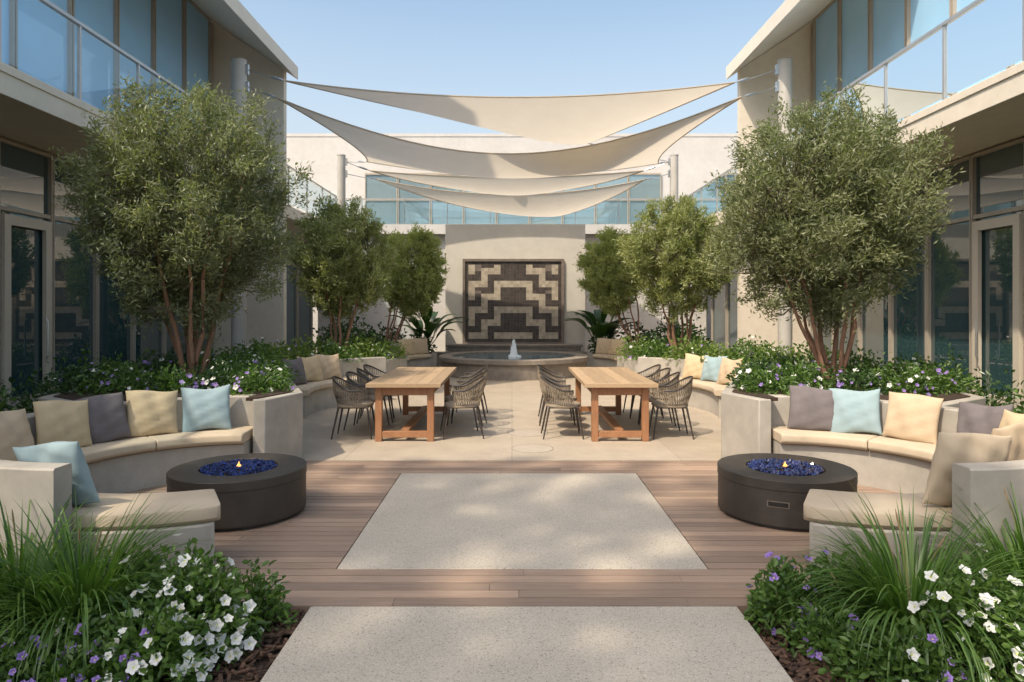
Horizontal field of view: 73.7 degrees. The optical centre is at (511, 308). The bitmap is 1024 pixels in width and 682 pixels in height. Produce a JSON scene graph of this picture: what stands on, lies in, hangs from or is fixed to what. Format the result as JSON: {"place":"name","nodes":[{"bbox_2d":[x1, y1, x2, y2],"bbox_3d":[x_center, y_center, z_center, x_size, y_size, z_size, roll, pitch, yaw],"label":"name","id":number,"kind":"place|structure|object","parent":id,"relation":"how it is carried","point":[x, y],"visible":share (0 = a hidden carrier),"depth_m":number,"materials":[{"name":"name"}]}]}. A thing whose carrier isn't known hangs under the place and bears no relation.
{"place":"outdoors","nodes":[
{"label":"outdoors","id":0,"kind":"place"},
{"bbox_2d":[2,608,1016,681],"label":"ground","id":1,"kind":"structure","parent":0,"point":[264,662],"depth_m":3.40,"materials":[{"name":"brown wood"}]},
{"bbox_2d":[0,617,93,681],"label":"flowering plant","id":2,"kind":"object","parent":1,"relation":"on","point":[15,650],"visible":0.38,"depth_m":3.07,"materials":[{"name":"green plant"}]},
{"bbox_2d":[0,484,151,653],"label":"ornamental grass","id":3,"kind":"object","parent":1,"relation":"on","point":[8,546],"depth_m":3.60,"materials":[{"name":"green plant"}]},
{"bbox_2d":[24,640,130,681],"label":"flowering plant","id":4,"kind":"object","parent":1,"relation":"on","point":[78,673],"visible":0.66,"depth_m":3.00,"materials":[{"name":"green plant"}]},
{"bbox_2d":[27,597,138,681],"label":"flowering plant","id":5,"kind":"object","parent":1,"relation":"on","point":[95,622],"visible":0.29,"depth_m":3.19,"materials":[{"name":"green plant"}]},
{"bbox_2d":[0,480,220,681],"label":"ornamental grass","id":6,"kind":"object","parent":1,"relation":"on","point":[84,589],"depth_m":3.38,"materials":[{"name":"green plant"}]},
{"bbox_2d":[71,597,221,681],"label":"flowering plant","id":7,"kind":"object","parent":1,"relation":"on","point":[181,651],"visible":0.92,"depth_m":3.06,"materials":[{"name":"green plant"}]},
{"bbox_2d":[0,0,347,413],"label":"building","id":8,"kind":"structure","parent":1,"relation":"on","point":[64,64],"depth_m":10.99,"materials":[{"name":"paint"}]},
{"bbox_2d":[2,0,14,67],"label":"window","id":9,"kind":"structure","parent":8,"relation":"in","point":[8,6],"depth_m":9.53,"materials":[{"name":"glass"}]},
{"bbox_2d":[0,137,52,413],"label":"window","id":10,"kind":"structure","parent":8,"relation":"in","point":[26,173],"depth_m":9.85,"materials":[{"name":"metal"}]},
{"bbox_2d":[1,213,51,413],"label":"door","id":11,"kind":"structure","parent":8,"relation":"in","point":[7,220],"depth_m":9.55,"materials":[{"name":"metal"}]},
{"bbox_2d":[15,0,71,95],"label":"window","id":12,"kind":"structure","parent":8,"relation":"in","point":[43,37],"depth_m":10.27,"materials":[{"name":"glass"}]},
{"bbox_2d":[53,155,97,392],"bbox_3d":[-7.025,-0.395,10.930,0.110,3.870,1.100,0,0,0],"label":"window","id":13,"kind":"structure","parent":8,"relation":"in","point":[75,285],"depth_m":10.87,"materials":[{"name":"glass"}]},
{"bbox_2d":[72,0,117,113],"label":"window","id":14,"kind":"structure","parent":8,"relation":"in","point":[99,60],"depth_m":11.58,"materials":[{"name":"glass"}]},
{"bbox_2d":[98,171,133,370],"bbox_3d":[-7.025,-0.395,12.050,0.110,3.870,1.100,0,0,0],"label":"window","id":15,"kind":"structure","parent":8,"relation":"in","point":[113,335],"depth_m":12.01,"materials":[{"name":"glass"}]},
{"bbox_2d":[118,0,154,121],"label":"window","id":16,"kind":"structure","parent":8,"relation":"in","point":[136,18],"depth_m":12.78,"materials":[{"name":"glass"}]},
{"bbox_2d":[134,238,164,369],"bbox_3d":[-7.025,-0.395,13.170,0.110,3.870,1.100,0,0,0],"label":"window","id":17,"kind":"structure","parent":8,"relation":"in","point":[156,341],"depth_m":13.24,"materials":[{"name":"glass"}]},
{"bbox_2d":[155,0,184,145],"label":"window","id":18,"kind":"structure","parent":8,"relation":"in","point":[169,14],"depth_m":14.05,"materials":[{"name":"glass"}]},
{"bbox_2d":[185,0,210,154],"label":"window","id":19,"kind":"structure","parent":8,"relation":"in","point":[197,24],"depth_m":15.21,"materials":[{"name":"glass"}]},
{"bbox_2d":[287,235,297,355],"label":"window","id":20,"kind":"structure","parent":8,"relation":"in","point":[292,298],"depth_m":21.87,"materials":[{"name":"glass"}]},
{"bbox_2d":[98,533,268,670],"bbox_3d":[-1.659,1.471,3.533,0.796,0.654,0.691,0,0,0],"label":"flowering plant","id":21,"kind":"object","parent":1,"relation":"on","point":[218,602],"visible":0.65,"depth_m":3.41,"materials":[{"name":"green plant"}]},
{"bbox_2d":[231,57,248,355],"bbox_3d":[-5.600,-1.677,14.000,0.500,6.855,0.500,0,0,0],"label":"sail post","id":22,"kind":"object","parent":1,"relation":"on","point":[239,70],"visible":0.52,"depth_m":13.88,"materials":[{"name":"metal"}]},
{"bbox_2d":[248,69,775,161],"bbox_3d":[0.005,-4.508,16.896,10.859,0.802,6.228,0,0,0],"label":"shade sail","id":23,"kind":"object","parent":22,"relation":"attached to","point":[578,119],"visible":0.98,"depth_m":14.73,"materials":[{"name":"fabric"}]},
{"bbox_2d":[248,87,775,178],"bbox_3d":[0.005,-4.035,16.899,10.860,1.048,6.220,0,0,0],"label":"shade sail","id":24,"kind":"object","parent":22,"relation":"attached to","point":[647,147],"visible":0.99,"depth_m":16.93,"materials":[{"name":"fabric"}]},
{"bbox_2d":[225,557,297,639],"bbox_3d":[-1.378,1.567,3.699,0.432,0.423,0.360,0,0,0],"label":"flowering plant","id":25,"kind":"object","parent":1,"relation":"on","point":[264,596],"visible":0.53,"depth_m":3.71,"materials":[{"name":"green plant"}]},
{"bbox_2d":[775,57,792,355],"bbox_3d":[5.600,-1.677,14.000,0.480,6.855,0.480,0,0,0],"label":"sail post","id":26,"kind":"object","parent":1,"relation":"on","point":[783,71],"visible":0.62,"depth_m":13.88,"materials":[{"name":"metal"}]},
{"bbox_2d":[743,551,841,640],"bbox_3d":[1.528,1.564,3.760,0.554,0.440,0.483,0,0,0],"label":"flowering plant","id":27,"kind":"object","parent":1,"relation":"on","point":[761,604],"visible":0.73,"depth_m":3.70,"materials":[{"name":"green plant"}]},
{"bbox_2d":[678,0,1023,413],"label":"building","id":28,"kind":"structure","parent":1,"relation":"on","point":[928,65],"depth_m":10.68,"materials":[{"name":"paint"}]},
{"bbox_2d":[711,248,725,353],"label":"window","id":29,"kind":"structure","parent":28,"relation":"in","point":[718,309],"depth_m":23.13,"materials":[{"name":"glass"}]},
{"bbox_2d":[726,242,736,348],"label":"window","id":30,"kind":"structure","parent":28,"relation":"in","point":[731,309],"depth_m":21.87,"materials":[{"name":"glass"}]},
{"bbox_2d":[813,0,838,105],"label":"window","id":31,"kind":"structure","parent":28,"relation":"in","point":[826,24],"depth_m":15.26,"materials":[{"name":"glass"}]},
{"bbox_2d":[839,0,868,90],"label":"window","id":32,"kind":"structure","parent":28,"relation":"in","point":[853,14],"depth_m":14.05,"materials":[{"name":"glass"}]},
{"bbox_2d":[859,203,889,371],"bbox_3d":[7.025,-0.395,13.170,0.110,3.870,1.100,0,0,0],"label":"window","id":33,"kind":"structure","parent":28,"relation":"in","point":[874,329],"depth_m":13.17,"materials":[{"name":"glass"}]},
{"bbox_2d":[869,0,905,121],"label":"window","id":34,"kind":"structure","parent":28,"relation":"in","point":[887,18],"depth_m":12.85,"materials":[{"name":"glass"}]},
{"bbox_2d":[890,172,925,371],"bbox_3d":[7.025,-0.395,12.050,0.110,3.870,1.100,0,0,0],"label":"window","id":35,"kind":"structure","parent":28,"relation":"in","point":[907,316],"depth_m":12.04,"materials":[{"name":"glass"}]},
{"bbox_2d":[906,0,951,117],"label":"window","id":36,"kind":"structure","parent":28,"relation":"in","point":[922,16],"depth_m":11.66,"materials":[{"name":"glass"}]},
{"bbox_2d":[926,155,970,392],"bbox_3d":[7.025,-0.395,10.930,0.110,3.870,1.100,0,0,0],"label":"window","id":37,"kind":"structure","parent":28,"relation":"in","point":[948,280],"depth_m":10.90,"materials":[{"name":"glass"}]},
{"bbox_2d":[971,137,1023,413],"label":"window","id":38,"kind":"structure","parent":28,"relation":"in","point":[997,173],"depth_m":9.85,"materials":[{"name":"metal"}]},
{"bbox_2d":[972,213,1022,412],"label":"door","id":39,"kind":"structure","parent":28,"relation":"in","point":[1015,220],"depth_m":9.57,"materials":[{"name":"metal"}]},
{"bbox_2d":[742,611,1016,681],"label":"mulch","id":40,"kind":"object","parent":1,"relation":"on","point":[796,673],"visible":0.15,"depth_m":3.31,"materials":[{"name":"brown wood"}]},
{"bbox_2d":[775,600,874,680],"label":"flowering plant","id":41,"kind":"object","parent":40,"relation":"on","point":[816,644],"visible":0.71,"depth_m":3.38,"materials":[{"name":"green plant"}]},
{"bbox_2d":[798,544,878,622],"bbox_3d":[1.820,1.531,3.797,0.565,0.481,0.456,0,0,0],"label":"flowering plant","id":42,"kind":"object","parent":40,"relation":"on","point":[829,562],"visible":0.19,"depth_m":3.74,"materials":[{"name":"green plant"}]},
{"bbox_2d":[818,614,975,681],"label":"flowering plant","id":43,"kind":"object","parent":40,"relation":"on","point":[901,665],"visible":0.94,"depth_m":3.10,"materials":[{"name":"green plant"}]},
{"bbox_2d":[774,483,1023,681],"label":"ornamental grass","id":44,"kind":"object","parent":40,"relation":"on","point":[885,578],"depth_m":3.48,"materials":[{"name":"green plant"}]},
{"bbox_2d":[886,481,1023,646],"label":"ornamental grass","id":45,"kind":"object","parent":40,"relation":"on","point":[1019,540],"depth_m":3.80,"materials":[{"name":"green plant"}]},
{"bbox_2d":[907,552,1023,681],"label":"flowering plant","id":46,"kind":"object","parent":40,"relation":"on","point":[989,607],"visible":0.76,"depth_m":3.15,"materials":[{"name":"green plant"}]},
{"label":"deck base","id":47,"kind":"structure","parent":1,"relation":"on","visible":0},
{"bbox_2d":[121,461,902,612],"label":"deck","id":48,"kind":"structure","parent":47,"relation":"on","point":[308,546],"depth_m":4.72,"materials":[{"name":"brown wood"}]},
{"bbox_2d":[0,394,255,587],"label":"curved bench","id":49,"kind":"object","parent":48,"relation":"on","point":[117,467],"visible":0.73,"depth_m":4.32,"materials":[{"name":"concrete"}]},
{"bbox_2d":[0,408,34,460],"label":"throw pillow","id":50,"kind":"object","parent":49,"relation":"on","point":[15,430],"visible":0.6,"depth_m":5.39,"materials":[{"name":"beige fabric"}]},
{"bbox_2d":[12,441,99,505],"bbox_3d":[-2.849,1.039,4.272,0.463,0.443,0.176,-6,17,9],"label":"throw pillow","id":51,"kind":"object","parent":49,"relation":"on","point":[62,452],"visible":0.66,"depth_m":4.20,"materials":[{"name":"blue fabric"}]},
{"bbox_2d":[33,399,91,446],"bbox_3d":[-3.974,1.031,6.049,0.168,0.454,0.474,-18,-12,25],"label":"throw pillow","id":52,"kind":"object","parent":49,"relation":"on","point":[62,420],"visible":0.84,"depth_m":6.00,"materials":[{"name":"beige fabric"}]},
{"bbox_2d":[72,392,131,443],"bbox_3d":[-3.851,1.032,6.384,0.176,0.452,0.474,-21,-8,39],"label":"throw pillow","id":53,"kind":"object","parent":49,"relation":"on","point":[108,422],"visible":0.67,"depth_m":6.38,"materials":[{"name":"fabric"}]},
{"bbox_2d":[125,390,177,436],"bbox_3d":[-3.557,1.031,6.752,0.474,0.457,0.179,4,-18,-38],"label":"throw pillow","id":54,"kind":"object","parent":49,"relation":"on","point":[149,413],"visible":0.97,"depth_m":6.69,"materials":[{"name":"beige fabric"}]},
{"bbox_2d":[180,384,231,431],"bbox_3d":[-3.141,1.031,7.016,0.474,0.483,0.173,-2,-15,-23],"label":"throw pillow","id":55,"kind":"object","parent":49,"relation":"on","point":[205,409],"visible":1,"depth_m":6.97,"materials":[{"name":"blue fabric"}]},
{"bbox_2d":[38,379,302,457],"bbox_3d":[-3.820,1.331,7.841,2.956,0.817,2.518,0,0,0],"label":"planter","id":56,"kind":"object","parent":48,"relation":"on","point":[277,421],"visible":0.28,"depth_m":7.26,"materials":[{"name":"concrete"}]},
{"bbox_2d":[36,361,129,394],"bbox_3d":[-4.851,0.790,7.692,0.875,0.414,0.779,0,0,0],"label":"flowering plant","id":57,"kind":"object","parent":56,"relation":"in","point":[70,385],"visible":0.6,"depth_m":7.58,"materials":[{"name":"green plant"}]},
{"bbox_2d":[73,361,158,395],"bbox_3d":[-4.292,0.790,7.521,0.824,0.432,0.782,0,0,0],"label":"flowering plant","id":58,"kind":"object","parent":56,"relation":"in","point":[115,378],"visible":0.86,"depth_m":7.41,"materials":[{"name":"green plant"}]},
{"bbox_2d":[130,361,206,392],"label":"flowering plant","id":59,"kind":"object","parent":56,"relation":"in","point":[183,382],"visible":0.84,"depth_m":7.51,"materials":[{"name":"green plant"}]},
{"bbox_2d":[48,71,317,379],"bbox_3d":[-4.006,-0.983,8.308,3.075,3.939,2.906,0,0,0],"label":"olive tree","id":60,"kind":"object","parent":56,"relation":"on","point":[143,216],"visible":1,"depth_m":7.84,"materials":[{"name":"green plant"}]},
{"bbox_2d":[187,356,252,389],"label":"flowering plant","id":61,"kind":"object","parent":56,"relation":"in","point":[226,375],"visible":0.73,"depth_m":7.64,"materials":[{"name":"green plant"}]},
{"bbox_2d":[227,364,294,395],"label":"flowering plant","id":62,"kind":"object","parent":56,"relation":"in","point":[237,386],"visible":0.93,"depth_m":7.53,"materials":[{"name":"green plant"}]},
{"bbox_2d":[166,453,306,531],"bbox_3d":[-2.280,1.488,5.700,1.084,0.425,1.084,0,0,0],"label":"fire pit","id":63,"kind":"object","parent":48,"relation":"on","point":[254,490],"visible":0.93,"depth_m":5.38,"materials":[{"name":"concrete"}]},
{"bbox_2d":[717,453,857,531],"bbox_3d":[2.280,1.488,5.700,1.084,0.425,1.084,0,0,0],"label":"fire pit","id":64,"kind":"object","parent":48,"relation":"on","point":[769,490],"visible":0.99,"depth_m":5.38,"materials":[{"name":"concrete"}]},
{"bbox_2d":[721,380,985,457],"bbox_3d":[3.820,1.331,7.841,2.956,0.817,2.518,0,0,0],"label":"planter","id":65,"kind":"object","parent":48,"relation":"on","point":[745,422],"visible":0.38,"depth_m":7.25,"materials":[{"name":"concrete"}]},
{"bbox_2d":[736,362,798,394],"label":"flowering plant","id":66,"kind":"object","parent":65,"relation":"in","point":[761,378],"visible":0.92,"depth_m":7.52,"materials":[{"name":"green plant"}]},
{"bbox_2d":[768,356,839,390],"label":"flowering plant","id":67,"kind":"object","parent":65,"relation":"in","point":[810,380],"visible":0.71,"depth_m":7.65,"materials":[{"name":"green plant"}]},
{"bbox_2d":[700,77,965,381],"bbox_3d":[3.764,-0.894,8.391,2.929,3.752,2.906,0,0,0],"label":"olive tree","id":68,"kind":"object","parent":65,"relation":"on","point":[849,180],"visible":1,"depth_m":7.83,"materials":[{"name":"green plant"}]},
{"bbox_2d":[811,364,890,394],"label":"flowering plant","id":69,"kind":"object","parent":65,"relation":"in","point":[850,382],"visible":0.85,"depth_m":7.50,"materials":[{"name":"green plant"}]},
{"bbox_2d":[861,360,944,396],"bbox_3d":[4.346,0.780,7.476,0.814,0.462,0.805,0,0,0],"label":"flowering plant","id":70,"kind":"object","parent":65,"relation":"in","point":[920,386],"visible":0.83,"depth_m":7.41,"materials":[{"name":"green plant"}]},
{"bbox_2d":[904,362,983,395],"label":"flowering plant","id":71,"kind":"object","parent":65,"relation":"in","point":[947,378],"visible":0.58,"depth_m":7.54,"materials":[{"name":"green plant"}]},
{"bbox_2d":[768,394,1023,580],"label":"curved bench","id":72,"kind":"object","parent":48,"relation":"on","point":[874,460],"visible":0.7,"depth_m":4.32,"materials":[{"name":"concrete"}]},
{"bbox_2d":[787,385,833,430],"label":"throw pillow","id":73,"kind":"object","parent":72,"relation":"on","point":[811,408],"visible":0.97,"depth_m":6.99,"materials":[{"name":"fabric"}]},
{"bbox_2d":[829,388,881,434],"bbox_3d":[3.441,1.031,6.848,0.474,0.472,0.170,-5,-19,34],"label":"throw pillow","id":74,"kind":"object","parent":72,"relation":"on","point":[856,411],"visible":0.96,"depth_m":6.79,"materials":[{"name":"blue fabric"}]},
{"bbox_2d":[882,391,943,443],"bbox_3d":[3.796,1.031,6.474,0.176,0.452,0.474,21,-11,-41],"label":"throw pillow","id":75,"kind":"object","parent":72,"relation":"on","point":[912,417],"visible":0.99,"depth_m":6.42,"materials":[{"name":"beige fabric"}]},
{"bbox_2d":[922,432,1011,505],"bbox_3d":[2.844,1.008,4.269,0.515,0.489,0.178,4,11,-9],"label":"throw pillow","id":76,"kind":"object","parent":72,"relation":"on","point":[951,449],"visible":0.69,"depth_m":4.20,"materials":[{"name":"fabric"}]},
{"bbox_2d":[956,402,1013,434],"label":"throw pillow","id":77,"kind":"object","parent":72,"relation":"on","point":[976,418],"visible":0.44,"depth_m":5.81,"materials":[{"name":"fabric"}]},
{"bbox_2d":[287,133,736,352],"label":"building","id":78,"kind":"structure","parent":0,"point":[701,156],"depth_m":26.95,"materials":[{"name":"paint"}]},
{"bbox_2d":[365,173,397,223],"bbox_3d":[-5.160,-4.185,26.950,1.280,2.330,0.100,0,0,0],"label":"window","id":79,"kind":"structure","parent":78,"relation":"in","point":[387,210],"depth_m":26.95,"materials":[{"name":"glass"}]},
{"bbox_2d":[398,173,430,223],"bbox_3d":[-3.860,-4.185,26.950,1.280,2.330,0.100,0,0,0],"label":"window","id":80,"kind":"structure","parent":78,"relation":"in","point":[418,211],"depth_m":26.95,"materials":[{"name":"glass"}]},
{"bbox_2d":[431,173,462,223],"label":"window","id":81,"kind":"structure","parent":78,"relation":"in","point":[438,208],"depth_m":26.95,"materials":[{"name":"glass"}]},
{"bbox_2d":[595,173,627,223],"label":"window","id":82,"kind":"structure","parent":78,"relation":"in","point":[606,212],"depth_m":26.95,"materials":[{"name":"glass"}]},
{"bbox_2d":[628,173,660,223],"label":"window","id":83,"kind":"structure","parent":78,"relation":"in","point":[651,188],"depth_m":26.95,"materials":[{"name":"glass"}]},
{"bbox_2d":[303,366,720,460],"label":"terrace paving","id":84,"kind":"structure","parent":0,"point":[513,405],"depth_m":9.22,"materials":[{"name":"beige stone"}]},
{"bbox_2d":[179,356,406,377],"bbox_3d":[-3.751,1.364,12.400,3.098,0.752,4.398,0,0,0],"label":"planter","id":85,"kind":"object","parent":84,"relation":"on","point":[393,364],"visible":0.04,"depth_m":13.65,"materials":[{"name":"concrete"}]},
{"bbox_2d":[285,194,399,357],"bbox_3d":[-3.388,-0.641,13.489,2.253,3.362,2.217,0,0,0],"label":"olive tree","id":86,"kind":"object","parent":85,"relation":"on","point":[329,248],"visible":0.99,"depth_m":13.12,"materials":[{"name":"green plant"}]},
{"bbox_2d":[281,357,385,418],"bbox_3d":[-3.186,1.330,11.773,1.031,0.800,3.192,0,0,21],"label":"curved bench","id":87,"kind":"object","parent":84,"relation":"on","point":[318,395],"visible":0.39,"depth_m":11.65,"materials":[{"name":"concrete"}]},
{"bbox_2d":[337,154,346,339],"bbox_3d":[-5.000,-1.377,20.000,0.440,6.255,0.440,0,0,0],"label":"sail post","id":88,"kind":"object","parent":84,"relation":"on","point":[341,175],"visible":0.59,"depth_m":19.90,"materials":[{"name":"metal"}]},
{"bbox_2d":[347,162,665,195],"bbox_3d":[-0.125,-3.938,21.152,9.479,0.743,2.326,0,0,0],"label":"shade sail","id":89,"kind":"object","parent":88,"relation":"attached to","point":[514,186],"visible":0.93,"depth_m":20.67,"materials":[{"name":"fabric"}]},
{"bbox_2d":[348,174,667,216],"bbox_3d":[-0.125,-3.629,22.006,9.491,0.977,4.020,0,0,0],"label":"shade sail","id":90,"kind":"object","parent":88,"relation":"attached to","point":[553,204],"visible":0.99,"depth_m":22.30,"materials":[{"name":"fabric"}]},
{"bbox_2d":[331,376,374,439],"bbox_3d":[-2.107,1.297,9.079,0.560,0.808,0.592,0,0,-3],"label":"dining chair","id":91,"kind":"object","parent":84,"relation":"on","point":[342,404],"visible":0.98,"depth_m":8.90,"materials":[{"name":"wicker"}]},
{"bbox_2d":[366,367,456,441],"bbox_3d":[-1.375,1.325,9.860,0.950,0.750,2.480,0,0,0],"label":"dining table","id":92,"kind":"object","parent":84,"relation":"on","point":[405,382],"visible":0.99,"depth_m":8.74,"materials":[{"name":"brown wood"}]},
{"bbox_2d":[425,352,436,366],"bbox_3d":[-3.750,1.504,18.300,3.100,0.472,4.597,0,0,0],"label":"planter","id":93,"kind":"object","parent":84,"relation":"on","point":[433,360],"visible":0.17,"depth_m":19.85,"materials":[{"name":"concrete"}]},
{"bbox_2d":[379,221,450,353],"bbox_3d":[-2.790,-0.534,18.854,2.228,3.714,2.204,0,0,0],"label":"olive tree","id":94,"kind":"object","parent":93,"relation":"on","point":[418,283],"visible":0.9,"depth_m":18.49,"materials":[{"name":"green plant"}]},
{"bbox_2d":[385,307,469,344],"bbox_3d":[-2.510,0.612,20.256,2.301,1.353,2.266,0,0,33],"label":"tropical plant","id":95,"kind":"object","parent":93,"relation":"on","point":[432,323],"visible":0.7,"depth_m":20.03,"materials":[{"name":"green plant"}]},
{"bbox_2d":[443,375,484,439],"bbox_3d":[-0.637,1.297,9.083,0.560,0.808,0.592,0,0,-6],"label":"dining chair","id":96,"kind":"object","parent":84,"relation":"on","point":[456,403],"visible":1,"depth_m":8.91,"materials":[{"name":"wicker"}]},
{"bbox_2d":[435,224,592,365],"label":"wall","id":97,"kind":"structure","parent":84,"relation":"on","point":[506,285],"depth_m":21.45,"materials":[{"name":"paint"}]},
{"bbox_2d":[439,339,588,380],"bbox_3d":[0.050,1.250,18.000,3.940,0.899,3.940,0,0,0],"label":"fountain","id":98,"kind":"object","parent":84,"relation":"on","point":[513,364],"visible":0.99,"depth_m":16.53,"materials":[{"name":"stone"}]},
{"bbox_2d":[540,376,583,439],"bbox_3d":[0.651,1.297,9.079,0.560,0.808,0.592,0,0,-2],"label":"dining chair","id":99,"kind":"object","parent":84,"relation":"on","point":[555,403],"visible":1,"depth_m":8.90,"materials":[{"name":"wicker"}]},
{"bbox_2d":[587,352,594,366],"bbox_3d":[3.750,1.504,18.300,3.100,0.472,4.597,0,0,0],"label":"planter","id":100,"kind":"object","parent":84,"relation":"on","point":[590,362],"visible":0.16,"depth_m":19.85,"materials":[{"name":"concrete"}]},
{"bbox_2d":[564,307,642,341],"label":"tropical plant","id":101,"kind":"object","parent":100,"relation":"on","point":[599,324],"visible":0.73,"depth_m":20.01,"materials":[{"name":"green plant"}]},
{"bbox_2d":[572,226,647,346],"bbox_3d":[2.820,-0.520,18.894,2.201,3.683,2.188,0,0,36],"label":"olive tree","id":102,"kind":"object","parent":100,"relation":"on","point":[609,285],"visible":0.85,"depth_m":18.49,"materials":[{"name":"green plant"}]},
{"bbox_2d":[569,367,657,441],"bbox_3d":[1.385,1.325,9.860,0.930,0.750,2.480,0,0,0],"label":"dining table","id":103,"kind":"object","parent":84,"relation":"on","point":[617,382],"visible":0.99,"depth_m":8.77,"materials":[{"name":"brown wood"}]},
{"bbox_2d":[649,376,693,439],"bbox_3d":[2.122,1.297,9.078,0.560,0.808,0.592,0,0,3],"label":"dining chair","id":104,"kind":"object","parent":84,"relation":"on","point":[674,403],"visible":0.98,"depth_m":8.90,"materials":[{"name":"wicker"}]},
{"bbox_2d":[638,357,749,418],"bbox_3d":[3.186,1.330,11.773,1.031,0.800,3.192,0,0,-21],"label":"curved bench","id":105,"kind":"object","parent":84,"relation":"on","point":[705,395],"visible":0.29,"depth_m":11.65,"materials":[{"name":"concrete"}]},
{"bbox_2d":[617,356,813,395],"bbox_3d":[3.751,1.364,12.400,3.098,0.752,4.398,0,0,0],"label":"planter","id":106,"kind":"object","parent":84,"relation":"on","point":[631,364],"visible":0.09,"depth_m":13.65,"materials":[{"name":"concrete"}]},
{"bbox_2d":[613,192,740,357],"bbox_3d":[3.184,-0.648,13.498,2.331,3.380,2.283,0,0,-37],"label":"olive tree","id":107,"kind":"object","parent":106,"relation":"on","point":[671,268],"visible":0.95,"depth_m":13.11,"materials":[{"name":"green plant"}]},
{"bbox_2d":[239,0,784,132],"label":"sky","id":108,"kind":"structure","parent":0,"point":[440,47],"materials":[{"name":"blue"}]},
{"bbox_2d":[337,473,706,569],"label":"path","id":109,"kind":"structure","parent":0,"point":[523,521],"depth_m":5.33,"materials":[{"name":"beige concrete"}]},
{"bbox_2d":[260,606,792,681],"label":"front path","id":110,"kind":"structure","parent":0,"point":[525,644],"depth_m":3.43,"materials":[{"name":"beige concrete"}]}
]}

